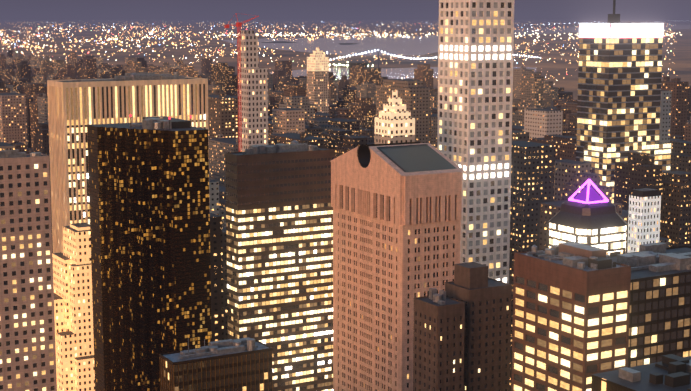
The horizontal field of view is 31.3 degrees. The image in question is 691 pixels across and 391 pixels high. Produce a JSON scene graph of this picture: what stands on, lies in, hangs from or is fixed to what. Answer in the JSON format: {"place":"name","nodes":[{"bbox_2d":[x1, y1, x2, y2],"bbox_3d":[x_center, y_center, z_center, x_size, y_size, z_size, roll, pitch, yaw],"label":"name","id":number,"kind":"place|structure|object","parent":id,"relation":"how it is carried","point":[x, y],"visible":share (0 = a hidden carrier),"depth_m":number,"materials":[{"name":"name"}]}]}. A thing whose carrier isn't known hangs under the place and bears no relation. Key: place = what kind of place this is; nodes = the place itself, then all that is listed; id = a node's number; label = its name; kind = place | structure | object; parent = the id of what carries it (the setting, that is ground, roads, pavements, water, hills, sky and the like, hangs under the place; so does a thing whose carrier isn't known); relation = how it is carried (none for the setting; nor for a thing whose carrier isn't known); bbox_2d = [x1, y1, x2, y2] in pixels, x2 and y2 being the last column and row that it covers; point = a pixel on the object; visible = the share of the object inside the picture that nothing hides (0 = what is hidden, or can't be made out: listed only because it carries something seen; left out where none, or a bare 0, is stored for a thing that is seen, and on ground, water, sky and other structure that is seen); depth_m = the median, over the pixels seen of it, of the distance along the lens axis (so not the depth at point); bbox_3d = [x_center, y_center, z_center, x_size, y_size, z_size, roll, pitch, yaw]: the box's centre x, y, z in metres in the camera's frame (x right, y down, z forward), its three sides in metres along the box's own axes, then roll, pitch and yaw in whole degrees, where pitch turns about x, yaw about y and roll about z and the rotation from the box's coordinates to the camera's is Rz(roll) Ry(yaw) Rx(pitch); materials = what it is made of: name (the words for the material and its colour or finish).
{"place":"outdoors","nodes":[
{"label":"outdoors","id":0,"kind":"place"},
{"bbox_2d":[0,20,690,99],"bbox_3d":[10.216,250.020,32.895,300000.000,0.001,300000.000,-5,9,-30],"label":"ground","id":1,"kind":"structure","parent":0,"point":[562,70],"depth_m":12943.62,"materials":[{"name":"grey"}]},
{"bbox_2d":[0,149,56,390],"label":"tower","id":2,"kind":"structure","parent":1,"relation":"on","point":[27,344],"depth_m":490.30,"materials":[{"name":"pink stone"}]},
{"bbox_2d":[52,223,94,390],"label":"deco tower","id":3,"kind":"structure","parent":1,"relation":"on","point":[73,306],"depth_m":641.59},
{"bbox_2d":[47,68,209,252],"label":"skyscraper","id":4,"kind":"structure","parent":1,"relation":"on","point":[76,107],"depth_m":699.19,"materials":[{"name":"stone"}]},
{"bbox_2d":[87,114,211,390],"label":"skyscraper","id":5,"kind":"structure","parent":1,"relation":"on","point":[150,229],"depth_m":556.50,"materials":[{"name":"black glass"}]},
{"bbox_2d":[159,337,272,390],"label":"office building","id":6,"kind":"structure","parent":1,"relation":"on","point":[243,364],"depth_m":413.99,"materials":[{"name":"brown"}]},
{"bbox_2d":[238,30,267,151],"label":"skyscraper","id":7,"kind":"structure","parent":1,"relation":"on","point":[253,87],"depth_m":946.57,"materials":[{"name":"stone"}]},
{"bbox_2d":[224,13,257,151],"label":"tower crane","id":8,"kind":"object","parent":7,"relation":"attached to","point":[238,24],"visible":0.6,"depth_m":935.07,"materials":[{"name":"red metal"}]},
{"bbox_2d":[225,140,334,390],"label":"office tower","id":9,"kind":"structure","parent":1,"relation":"on","point":[279,227],"depth_m":615.24,"materials":[{"name":"stone"}]},
{"bbox_2d":[307,47,328,112],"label":"high-rise building","id":10,"kind":"structure","parent":1,"relation":"on","point":[318,77],"depth_m":1722.40,"materials":[{"name":"stone"}]},
{"bbox_2d":[0,19,680,78],"bbox_3d":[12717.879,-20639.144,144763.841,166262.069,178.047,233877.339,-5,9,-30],"label":"city lights","id":11,"kind":"object","parent":1,"relation":"on","point":[115,39],"visible":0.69,"depth_m":18828.63},
{"bbox_2d":[0,50,690,390],"bbox_3d":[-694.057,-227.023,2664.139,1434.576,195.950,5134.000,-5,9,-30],"label":"city buildings","id":12,"kind":"structure","parent":1,"relation":"on","point":[358,99],"depth_m":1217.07,"materials":[{"name":"concrete"}]},
{"bbox_2d":[374,90,414,143],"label":"stepped tower top","id":13,"kind":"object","parent":1,"relation":"on","point":[394,122],"depth_m":653.05,"materials":[{"name":"stone"}]},
{"bbox_2d":[330,141,463,390],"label":"skyscraper","id":14,"kind":"structure","parent":1,"relation":"on","point":[397,209],"depth_m":550.07,"materials":[{"name":"pink stone"}]},
{"bbox_2d":[329,50,540,67],"bbox_3d":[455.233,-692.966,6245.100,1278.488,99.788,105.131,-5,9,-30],"label":"bridge","id":15,"kind":"structure","parent":1,"relation":"on","point":[378,60],"depth_m":6119.59,"materials":[{"name":"grey metal"}]},
{"bbox_2d":[413,288,464,390],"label":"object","id":16,"kind":"structure","parent":1,"relation":"on","point":[438,340],"depth_m":463.41,"materials":[{"name":"brick"}]},
{"bbox_2d":[437,0,513,282],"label":"skyscraper","id":17,"kind":"structure","parent":1,"relation":"on","point":[475,77],"depth_m":689.06,"materials":[{"name":"concrete"}]},
{"bbox_2d":[445,262,511,390],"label":"skyscraper","id":18,"kind":"structure","parent":1,"relation":"on","point":[479,292],"depth_m":474.32,"materials":[{"name":"brick"}]},
{"bbox_2d":[511,242,630,390],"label":"brown tower","id":19,"kind":"structure","parent":1,"relation":"on","point":[571,306],"depth_m":400.77,"materials":[{"name":"stone"}]},
{"bbox_2d":[549,179,627,254],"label":"park avenue tower","id":20,"kind":"structure","parent":1,"relation":"on","point":[588,215],"depth_m":578.21,"materials":[{"name":"metal"}]},
{"bbox_2d":[518,20,688,25],"bbox_3d":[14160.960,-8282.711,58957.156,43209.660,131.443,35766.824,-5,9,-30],"label":"hills","id":21,"kind":"structure","parent":1,"relation":"on","point":[576,24],"depth_m":39857.34,"materials":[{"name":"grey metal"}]},
{"bbox_2d":[576,0,663,181],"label":"skyscraper","id":22,"kind":"structure","parent":1,"relation":"on","point":[619,81],"depth_m":874.20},
{"bbox_2d":[583,142,671,203],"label":"building base","id":23,"kind":"object","parent":1,"relation":"on","point":[660,152],"visible":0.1,"depth_m":872.29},
{"bbox_2d":[591,354,690,390],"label":"rooftop","id":24,"kind":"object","parent":1,"relation":"on","point":[670,372],"depth_m":235.22,"materials":[{"name":"grey concrete"}]},
{"bbox_2d":[627,188,660,252],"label":"white slab","id":25,"kind":"structure","parent":1,"relation":"on","point":[644,216],"depth_m":633.17,"materials":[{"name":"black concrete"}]},
{"bbox_2d":[606,242,690,367],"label":"office building","id":26,"kind":"structure","parent":1,"relation":"on","point":[660,309],"depth_m":411.40,"materials":[{"name":"concrete"}]},
{"bbox_2d":[0,0,690,19],"label":"sky","id":27,"kind":"structure","parent":0,"point":[9,9],"materials":[{"name":"purple"}]},
{"bbox_2d":[222,25,690,78],"bbox_3d":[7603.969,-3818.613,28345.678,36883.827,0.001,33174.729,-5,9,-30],"label":"river water","id":28,"kind":"structure","parent":0,"point":[410,45],"depth_m":11493.01,"materials":[{"name":"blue liquid"}]},
{"bbox_2d":[261,41,356,44],"bbox_3d":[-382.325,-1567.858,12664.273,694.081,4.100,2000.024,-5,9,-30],"label":"river islands","id":29,"kind":"object","parent":28,"relation":"in","point":[296,42],"visible":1,"depth_m":12775.99,"materials":[{"name":"black"}]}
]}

